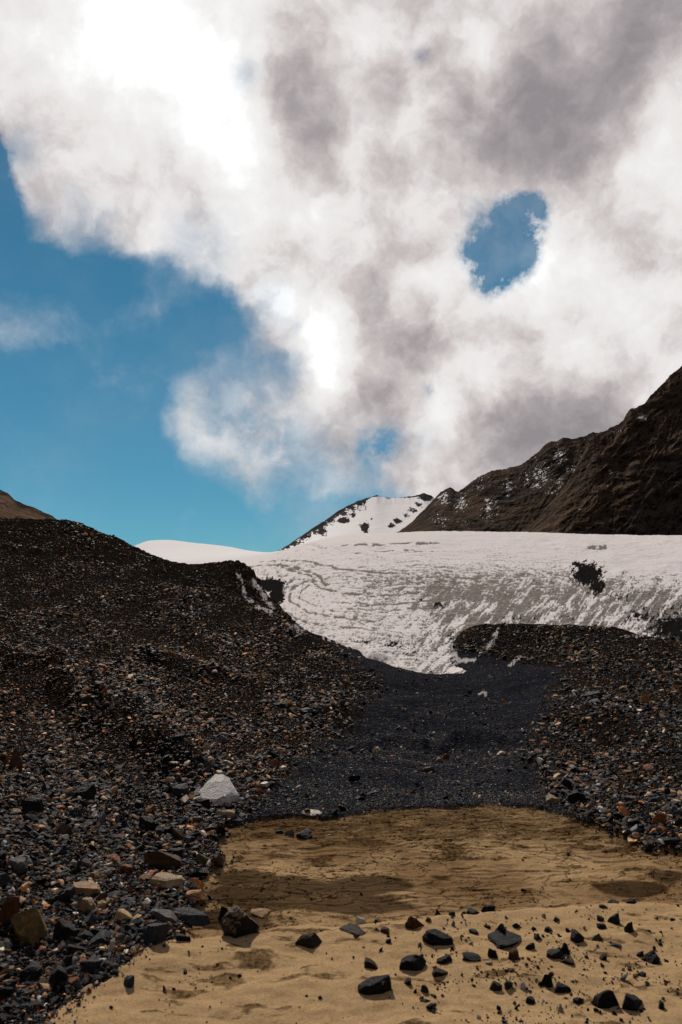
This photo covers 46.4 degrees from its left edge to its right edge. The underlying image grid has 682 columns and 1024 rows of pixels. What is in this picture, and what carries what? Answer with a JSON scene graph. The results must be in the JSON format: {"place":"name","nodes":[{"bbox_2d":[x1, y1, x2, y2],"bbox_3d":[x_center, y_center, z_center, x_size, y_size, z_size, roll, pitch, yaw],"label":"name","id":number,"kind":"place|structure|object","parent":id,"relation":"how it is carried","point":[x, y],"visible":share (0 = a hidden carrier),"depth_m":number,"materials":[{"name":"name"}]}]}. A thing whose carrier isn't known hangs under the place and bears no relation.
{"place":"outdoors","nodes":[
{"label":"outdoors","id":0,"kind":"place"},
{"bbox_2d":[0,490,56,519],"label":"brown hill","id":1,"kind":"structure","parent":0,"point":[11,507],"depth_m":248.42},
{"bbox_2d":[0,518,681,1023],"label":"ground","id":2,"kind":"structure","parent":0,"point":[446,860],"depth_m":7.52,"materials":[{"name":"gravel"}]},
{"bbox_2d":[0,850,6,860],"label":"scree stone","id":3,"kind":"object","parent":2,"relation":"on","point":[3,854],"visible":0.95,"depth_m":6.56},
{"bbox_2d":[0,1014,10,1022],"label":"scree stone","id":4,"kind":"object","parent":2,"relation":"on","point":[2,1017],"visible":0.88,"depth_m":4.51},
{"bbox_2d":[0,873,12,888],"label":"scree stone","id":5,"kind":"object","parent":2,"relation":"on","point":[5,878],"visible":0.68,"depth_m":6.15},
{"bbox_2d":[0,988,14,1001],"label":"scree stone","id":6,"kind":"object","parent":2,"relation":"on","point":[5,993],"visible":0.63,"depth_m":4.73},
{"bbox_2d":[0,895,19,925],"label":"boulder","id":7,"kind":"object","parent":2,"relation":"on","point":[10,906],"visible":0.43,"depth_m":5.61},
{"bbox_2d":[9,749,22,770],"bbox_3d":[-3.929,3.021,9.647,0.184,0.283,0.116,-3,-6,30],"label":"block","id":8,"kind":"object","parent":2,"relation":"on","point":[15,759],"depth_m":9.63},
{"bbox_2d":[6,857,27,873],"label":"boulder","id":9,"kind":"object","parent":2,"relation":"on","point":[20,865],"visible":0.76,"depth_m":6.48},
{"bbox_2d":[16,961,40,981],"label":"boulder","id":10,"kind":"object","parent":2,"relation":"on","point":[33,969],"visible":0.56,"depth_m":4.99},
{"bbox_2d":[11,908,48,946],"bbox_3d":[-2.160,2.894,5.526,0.252,0.314,0.266,2,-5,-21],"label":"boulder","id":11,"kind":"object","parent":2,"relation":"on","point":[29,926],"visible":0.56,"depth_m":5.45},
{"bbox_2d":[21,797,43,813],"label":"boulder","id":12,"kind":"object","parent":2,"relation":"on","point":[28,804],"visible":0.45,"depth_m":7.99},
{"bbox_2d":[29,999,44,1008],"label":"scree stone","id":13,"kind":"object","parent":2,"relation":"on","point":[34,1003],"visible":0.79,"depth_m":4.68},
{"bbox_2d":[41,838,53,846],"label":"scree stone","id":14,"kind":"object","parent":2,"relation":"on","point":[48,843],"visible":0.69,"depth_m":7.11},
{"bbox_2d":[48,966,68,985],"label":"flat stone","id":15,"kind":"object","parent":2,"relation":"on","point":[58,974],"visible":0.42,"depth_m":4.92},
{"bbox_2d":[48,886,75,905],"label":"boulder","id":16,"kind":"object","parent":2,"relation":"on","point":[62,896],"visible":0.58,"depth_m":6.03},
{"bbox_2d":[54,847,70,853],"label":"scree stone","id":17,"kind":"object","parent":2,"relation":"on","point":[61,850],"visible":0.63,"depth_m":7.01,"materials":[{"name":"stone"}]},
{"bbox_2d":[55,824,71,835],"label":"scree stone","id":18,"kind":"object","parent":2,"relation":"on","point":[62,829],"visible":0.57,"depth_m":7.45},
{"bbox_2d":[53,919,77,942],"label":"boulder","id":19,"kind":"object","parent":2,"relation":"on","point":[63,928],"visible":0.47,"depth_m":5.45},
{"bbox_2d":[65,966,75,974],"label":"scree stone","id":20,"kind":"object","parent":2,"relation":"on","point":[69,969],"visible":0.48,"depth_m":5.03,"materials":[{"name":"stone"}]},
{"bbox_2d":[69,809,82,817],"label":"scree stone","id":21,"kind":"object","parent":2,"relation":"on","point":[73,813],"visible":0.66,"depth_m":8.04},
{"bbox_2d":[79,974,90,985],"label":"scree stone","id":22,"kind":"object","parent":2,"relation":"on","point":[84,979],"visible":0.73,"depth_m":4.93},
{"bbox_2d":[75,783,95,800],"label":"boulder","id":23,"kind":"object","parent":2,"relation":"on","point":[87,791],"visible":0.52,"depth_m":8.73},
{"bbox_2d":[77,897,94,910],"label":"boulder","id":24,"kind":"object","parent":2,"relation":"on","point":[86,903],"visible":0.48,"depth_m":5.92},
{"bbox_2d":[78,931,93,939],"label":"scree stone","id":25,"kind":"object","parent":2,"relation":"on","point":[86,934],"visible":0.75,"depth_m":5.49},
{"bbox_2d":[72,881,100,895],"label":"boulder","id":26,"kind":"object","parent":2,"relation":"on","point":[87,887],"visible":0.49,"depth_m":6.21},
{"bbox_2d":[80,984,93,994],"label":"stone","id":27,"kind":"object","parent":2,"relation":"on","point":[84,989],"visible":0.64,"depth_m":4.85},
{"bbox_2d":[81,858,92,868],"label":"boulder","id":28,"kind":"object","parent":2,"relation":"on","point":[87,862],"visible":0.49,"depth_m":6.73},
{"bbox_2d":[82,915,97,925],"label":"scree stone","id":29,"kind":"object","parent":2,"relation":"on","point":[89,919],"visible":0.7,"depth_m":5.70,"materials":[{"name":"stone"}]},
{"bbox_2d":[81,959,102,971],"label":"boulder","id":30,"kind":"object","parent":2,"relation":"on","point":[91,964],"visible":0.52,"depth_m":5.08,"materials":[{"name":"stone"}]},
{"bbox_2d":[90,929,111,945],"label":"scree stone","id":31,"kind":"object","parent":2,"relation":"on","point":[100,937],"visible":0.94,"depth_m":5.43,"materials":[{"name":"stone"}]},
{"bbox_2d":[97,897,109,906],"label":"scree stone","id":32,"kind":"object","parent":2,"relation":"on","point":[105,902],"visible":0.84,"depth_m":6.01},
{"bbox_2d":[106,854,121,864],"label":"scree stone","id":33,"kind":"object","parent":2,"relation":"on","point":[114,858],"visible":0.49,"depth_m":7.03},
{"bbox_2d":[113,909,132,922],"bbox_3d":[-1.576,2.946,5.757,0.149,0.148,0.118,0,-5,0],"label":"block","id":34,"kind":"object","parent":2,"relation":"on","point":[121,914],"depth_m":5.74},
{"bbox_2d":[117,864,132,872],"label":"scree stone","id":35,"kind":"object","parent":2,"relation":"on","point":[128,868],"visible":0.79,"depth_m":6.73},
{"bbox_2d":[120,897,134,904],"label":"scree stone","id":36,"kind":"object","parent":2,"relation":"on","point":[128,902],"visible":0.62,"depth_m":6.07,"materials":[{"name":"stone"}]},
{"bbox_2d":[123,975,134,987],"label":"stone","id":37,"kind":"object","parent":2,"relation":"on","point":[128,981],"visible":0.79,"depth_m":4.90,"materials":[{"name":"stone"}]},
{"bbox_2d":[128,738,137,747],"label":"scree stone","id":38,"kind":"object","parent":2,"relation":"on","point":[133,742],"visible":0.8,"depth_m":11.57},
{"bbox_2d":[134,801,143,807],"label":"scree stone","id":39,"kind":"object","parent":2,"relation":"on","point":[138,804],"visible":0.96,"depth_m":8.64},
{"bbox_2d":[133,844,145,851],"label":"scree stone","id":40,"kind":"object","parent":2,"relation":"on","point":[141,847],"visible":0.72,"depth_m":7.30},
{"bbox_2d":[138,816,155,830],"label":"flat stone","id":41,"kind":"object","parent":2,"relation":"on","point":[147,821],"visible":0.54,"depth_m":7.87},
{"bbox_2d":[139,869,158,881],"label":"flat stone","id":42,"kind":"object","parent":2,"relation":"on","point":[143,877],"visible":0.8,"depth_m":6.62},
{"bbox_2d":[143,804,155,812],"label":"scree stone","id":43,"kind":"object","parent":2,"relation":"on","point":[152,807],"visible":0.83,"depth_m":8.50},
{"bbox_2d":[39,814,265,1023],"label":"shore stones","id":44,"kind":"object","parent":2,"relation":"on","point":[127,962],"visible":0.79,"depth_m":5.42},
{"bbox_2d":[141,923,169,944],"bbox_3d":[-1.294,2.948,5.489,0.218,0.235,0.138,0,-5,0],"label":"block","id":45,"kind":"object","parent":2,"relation":"on","point":[154,933],"depth_m":5.45,"materials":[{"name":"stone"}]},
{"bbox_2d":[143,851,182,867],"bbox_3d":[-1.539,3.075,7.027,0.361,0.242,0.236,0,-5,0],"label":"boulder","id":46,"kind":"object","parent":2,"relation":"on","point":[161,859],"visible":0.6,"depth_m":6.92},
{"bbox_2d":[149,909,178,922],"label":"flat stone","id":47,"kind":"object","parent":2,"relation":"on","point":[165,915],"visible":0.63,"depth_m":5.84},
{"bbox_2d":[150,872,184,890],"bbox_3d":[-1.411,3.036,6.501,0.273,0.157,0.225,0,-5,0],"label":"flat stone","id":48,"kind":"object","parent":2,"relation":"on","point":[166,880],"visible":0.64,"depth_m":6.45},
{"bbox_2d":[166,848,183,855],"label":"scree stone","id":49,"kind":"object","parent":2,"relation":"on","point":[178,851],"visible":0.56,"depth_m":7.19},
{"bbox_2d":[172,733,184,739],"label":"scree stone","id":50,"kind":"object","parent":2,"relation":"on","point":[180,736],"visible":1,"depth_m":11.13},
{"bbox_2d":[171,783,189,797],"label":"boulder","id":51,"kind":"object","parent":2,"relation":"on","point":[178,789],"visible":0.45,"depth_m":9.28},
{"bbox_2d":[175,933,190,940],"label":"stone","id":52,"kind":"object","parent":2,"relation":"on","point":[180,937],"visible":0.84,"depth_m":5.53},
{"bbox_2d":[173,907,210,925],"bbox_3d":[-1.122,3.085,6.037,0.294,0.174,0.191,0,-5,0],"label":"flat stone","id":53,"kind":"object","parent":2,"relation":"on","point":[194,917],"visible":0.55,"depth_m":6.01,"materials":[{"name":"stone"}]},
{"bbox_2d":[186,889,207,904],"bbox_3d":[-1.139,3.054,6.324,0.168,0.106,0.149,0,-5,0],"label":"block","id":54,"kind":"object","parent":2,"relation":"on","point":[201,895],"depth_m":6.29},
{"bbox_2d":[196,798,209,805],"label":"boulder","id":55,"kind":"object","parent":2,"relation":"on","point":[202,801],"visible":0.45,"depth_m":8.88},
{"bbox_2d":[196,853,212,863],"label":"boulder","id":56,"kind":"object","parent":2,"relation":"on","point":[202,858],"visible":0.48,"depth_m":7.04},
{"bbox_2d":[212,855,223,865],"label":"scree stone","id":57,"kind":"object","parent":2,"relation":"on","point":[217,860],"visible":0.93,"depth_m":7.05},
{"bbox_2d":[199,774,238,806],"bbox_3d":[-1.415,3.310,9.162,0.414,0.514,0.458,4,-6,-40],"label":"boulder","id":58,"kind":"object","parent":2,"relation":"on","point":[220,789],"visible":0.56,"depth_m":9.13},
{"bbox_2d":[217,735,225,743],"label":"scree stone","id":59,"kind":"object","parent":2,"relation":"on","point":[221,738],"visible":0.66,"depth_m":13.39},
{"bbox_2d":[218,906,227,920],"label":"flat stone","id":60,"kind":"object","parent":2,"relation":"on","point":[223,911],"visible":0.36,"depth_m":6.07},
{"bbox_2d":[216,810,234,817],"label":"boulder","id":61,"kind":"object","parent":2,"relation":"on","point":[226,812],"visible":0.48,"depth_m":8.49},
{"bbox_2d":[220,904,258,937],"bbox_3d":[-0.732,2.967,5.752,0.283,0.298,0.336,0,-5,0],"label":"boulder","id":62,"kind":"object","parent":2,"relation":"on","point":[236,921],"visible":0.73,"depth_m":5.64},
{"bbox_2d":[250,908,270,917],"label":"flat stone","id":63,"kind":"object","parent":2,"relation":"on","point":[261,912],"visible":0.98,"depth_m":6.16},
{"bbox_2d":[268,760,281,766],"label":"scree stone","id":64,"kind":"object","parent":2,"relation":"on","point":[276,763],"visible":0.72,"depth_m":11.45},
{"bbox_2d":[296,828,312,838],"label":"boulder","id":65,"kind":"object","parent":2,"relation":"on","point":[306,833],"visible":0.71,"depth_m":7.99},
{"bbox_2d":[295,933,321,948],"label":"flat stone","id":66,"kind":"object","parent":2,"relation":"on","point":[312,940],"visible":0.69,"depth_m":5.51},
{"bbox_2d":[302,809,321,816],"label":"flat stone","id":67,"kind":"object","parent":2,"relation":"on","point":[312,812],"visible":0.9,"depth_m":8.70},
{"bbox_2d":[0,518,681,1023],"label":"scree rubble","id":68,"kind":"object","parent":2,"relation":"on","point":[68,542],"visible":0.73,"depth_m":21.77,"materials":[{"name":"stone"}]},
{"bbox_2d":[0,519,681,1023],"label":"scree","id":69,"kind":"structure","parent":2,"relation":"on","point":[196,831],"depth_m":10.78,"materials":[{"name":"gravel"}]},
{"bbox_2d":[101,961,113,973],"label":"scree stone","id":70,"kind":"object","parent":69,"relation":"on","point":[106,964],"visible":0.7,"depth_m":5.11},
{"bbox_2d":[339,923,366,935],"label":"flat stone","id":71,"kind":"object","parent":2,"relation":"on","point":[351,928],"visible":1,"depth_m":5.72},
{"bbox_2d":[355,916,366,924],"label":"stone","id":72,"kind":"object","parent":2,"relation":"on","point":[359,920],"visible":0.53,"depth_m":5.95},
{"bbox_2d":[364,957,377,968],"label":"flat stone","id":73,"kind":"object","parent":2,"relation":"on","point":[369,963],"visible":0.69,"depth_m":5.18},
{"bbox_2d":[63,824,681,1023],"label":"pebbles","id":74,"kind":"object","parent":2,"relation":"on","point":[551,974],"visible":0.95,"depth_m":5.10,"materials":[{"name":"stone"}]},
{"bbox_2d":[358,974,391,994],"bbox_3d":[0.208,2.926,4.916,0.214,0.153,0.155,0,-5,0],"label":"stone","id":75,"kind":"object","parent":2,"relation":"on","point":[380,984],"visible":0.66,"depth_m":4.87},
{"bbox_2d":[380,926,389,934],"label":"stone","id":76,"kind":"object","parent":2,"relation":"on","point":[384,929],"visible":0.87,"depth_m":5.69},
{"bbox_2d":[236,639,578,818],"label":"gravel","id":77,"kind":"structure","parent":2,"relation":"on","point":[505,794],"depth_m":11.94,"materials":[{"name":"gravel"}]},
{"bbox_2d":[135,531,681,673],"bbox_3d":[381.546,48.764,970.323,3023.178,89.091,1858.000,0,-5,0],"label":"glacier","id":78,"kind":"object","parent":2,"relation":"on","point":[418,601],"visible":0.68,"depth_m":128.48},
{"bbox_2d":[399,954,425,970],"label":"flat stone","id":79,"kind":"object","parent":2,"relation":"on","point":[414,962],"visible":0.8,"depth_m":5.17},
{"bbox_2d":[405,916,424,928],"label":"stone","id":80,"kind":"object","parent":2,"relation":"on","point":[412,922],"visible":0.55,"depth_m":5.78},
{"bbox_2d":[422,929,452,945],"bbox_3d":[0.678,2.992,5.565,0.207,0.138,0.158,3,-6,-32],"label":"block","id":81,"kind":"object","parent":2,"relation":"on","point":[434,937],"depth_m":5.53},
{"bbox_2d":[432,967,447,976],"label":"stone","id":82,"kind":"object","parent":2,"relation":"on","point":[437,972],"visible":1,"depth_m":5.08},
{"bbox_2d":[437,954,451,963],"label":"flat stone","id":83,"kind":"object","parent":2,"relation":"on","point":[444,959],"visible":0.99,"depth_m":5.24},
{"bbox_2d":[244,802,681,863],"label":"gravel fringe","id":84,"kind":"object","parent":2,"relation":"on","point":[260,813],"visible":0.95,"depth_m":8.63,"materials":[{"name":"stone"}]},
{"bbox_2d":[462,952,480,961],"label":"stone","id":85,"kind":"object","parent":2,"relation":"on","point":[471,956],"visible":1,"depth_m":5.28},
{"bbox_2d":[466,907,478,914],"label":"flat stone","id":86,"kind":"object","parent":2,"relation":"on","point":[470,910],"visible":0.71,"depth_m":6.06,"materials":[{"name":"stone"}]},
{"bbox_2d":[481,904,494,911],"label":"flat stone","id":87,"kind":"object","parent":2,"relation":"on","point":[489,908],"visible":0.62,"depth_m":6.12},
{"bbox_2d":[488,948,497,958],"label":"stone","id":88,"kind":"object","parent":2,"relation":"on","point":[492,953],"visible":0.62,"depth_m":5.31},
{"bbox_2d":[490,981,501,990],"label":"stone","id":89,"kind":"object","parent":2,"relation":"on","point":[495,986],"visible":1,"depth_m":4.93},
{"bbox_2d":[495,923,506,932],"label":"flat stone","id":90,"kind":"object","parent":2,"relation":"on","point":[501,928],"visible":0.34,"depth_m":5.66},
{"bbox_2d":[488,930,521,948],"bbox_3d":[1.152,3.006,5.578,0.239,0.067,0.248,0,-5,0],"label":"flat stone","id":91,"kind":"object","parent":2,"relation":"on","point":[498,939],"visible":0.89,"depth_m":5.56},
{"bbox_2d":[504,980,512,989],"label":"stone","id":92,"kind":"object","parent":2,"relation":"on","point":[508,984],"visible":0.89,"depth_m":4.94,"materials":[{"name":"stone"}]},
{"bbox_2d":[508,948,518,960],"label":"stone","id":93,"kind":"object","parent":2,"relation":"on","point":[513,954],"visible":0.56,"depth_m":5.26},
{"bbox_2d":[525,996,534,1004],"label":"stone","id":94,"kind":"object","parent":2,"relation":"on","point":[530,999],"visible":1,"depth_m":4.79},
{"bbox_2d":[525,943,534,949],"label":"stone","id":95,"kind":"object","parent":2,"relation":"on","point":[530,946],"visible":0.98,"depth_m":5.43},
{"bbox_2d":[541,974,552,987],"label":"flat stone","id":96,"kind":"object","parent":2,"relation":"on","point":[546,981],"visible":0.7,"depth_m":4.98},
{"bbox_2d":[546,794,560,803],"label":"boulder","id":97,"kind":"object","parent":2,"relation":"on","point":[551,799],"visible":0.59,"depth_m":9.23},
{"bbox_2d":[546,949,564,958],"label":"flat stone","id":98,"kind":"object","parent":2,"relation":"on","point":[555,953],"visible":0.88,"depth_m":5.30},
{"bbox_2d":[554,982,570,992],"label":"flat stone","id":99,"kind":"object","parent":2,"relation":"on","point":[561,987],"visible":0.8,"depth_m":4.91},
{"bbox_2d":[561,942,569,954],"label":"flat stone","id":100,"kind":"object","parent":2,"relation":"on","point":[564,949],"visible":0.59,"depth_m":5.36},
{"bbox_2d":[561,958,574,964],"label":"flat stone","id":101,"kind":"object","parent":2,"relation":"on","point":[567,961],"visible":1,"depth_m":5.23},
{"bbox_2d":[567,791,585,802],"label":"boulder","id":102,"kind":"object","parent":2,"relation":"on","point":[575,796],"visible":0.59,"depth_m":9.10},
{"bbox_2d":[570,929,583,942],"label":"boulder","id":103,"kind":"object","parent":2,"relation":"on","point":[576,936],"visible":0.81,"depth_m":5.53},
{"bbox_2d":[573,997,582,1003],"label":"boulder","id":104,"kind":"object","parent":2,"relation":"on","point":[577,1000],"visible":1,"depth_m":4.76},
{"bbox_2d":[583,691,603,699],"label":"boulder","id":105,"kind":"object","parent":2,"relation":"on","point":[595,693],"visible":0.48,"depth_m":21.07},
{"bbox_2d":[591,933,602,940],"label":"stone","id":106,"kind":"object","parent":2,"relation":"on","point":[597,937],"visible":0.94,"depth_m":5.56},
{"bbox_2d":[591,990,618,1008],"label":"boulder","id":107,"kind":"object","parent":2,"relation":"on","point":[605,999],"visible":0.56,"depth_m":4.72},
{"bbox_2d":[607,913,619,924],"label":"boulder","id":108,"kind":"object","parent":2,"relation":"on","point":[614,918],"visible":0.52,"depth_m":5.88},
{"bbox_2d":[624,922,633,932],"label":"boulder","id":109,"kind":"object","parent":2,"relation":"on","point":[628,927],"visible":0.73,"depth_m":5.69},
{"bbox_2d":[622,993,642,1010],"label":"boulder","id":110,"kind":"object","parent":2,"relation":"on","point":[631,1002],"visible":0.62,"depth_m":4.68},
{"bbox_2d":[628,817,640,825],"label":"scree stone","id":111,"kind":"object","parent":2,"relation":"on","point":[634,821],"visible":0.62,"depth_m":8.05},
{"bbox_2d":[640,694,650,702],"bbox_3d":[7.311,4.517,19.124,0.271,0.303,0.195,0,-5,0],"label":"block","id":112,"kind":"object","parent":2,"relation":"on","point":[645,698],"depth_m":19.05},
{"bbox_2d":[640,844,652,851],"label":"flat stone","id":113,"kind":"object","parent":2,"relation":"on","point":[647,848],"visible":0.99,"depth_m":7.49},
{"bbox_2d":[643,764,653,770],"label":"scree stone","id":114,"kind":"object","parent":2,"relation":"on","point":[647,767],"visible":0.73,"depth_m":11.05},
{"bbox_2d":[643,950,659,963],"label":"boulder","id":115,"kind":"object","parent":2,"relation":"on","point":[651,957],"visible":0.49,"depth_m":5.28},
{"bbox_2d":[653,837,678,847],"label":"flat stone","id":116,"kind":"object","parent":2,"relation":"on","point":[667,840],"visible":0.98,"depth_m":7.54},
{"bbox_2d":[0,0,681,551],"label":"sky","id":117,"kind":"structure","parent":0,"point":[269,269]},
{"bbox_2d":[278,493,434,550],"bbox_3d":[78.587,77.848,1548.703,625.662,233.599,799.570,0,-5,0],"label":"snow peak","id":118,"kind":"structure","parent":0,"point":[376,514],"depth_m":1444.37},
{"bbox_2d":[397,430,606,532],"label":"rocky mountain","id":119,"kind":"structure","parent":0,"point":[519,498],"depth_m":818.80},
{"bbox_2d":[525,366,681,534],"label":"rocky spur","id":120,"kind":"structure","parent":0,"point":[625,478],"depth_m":578.46,"materials":[{"name":"stone"}]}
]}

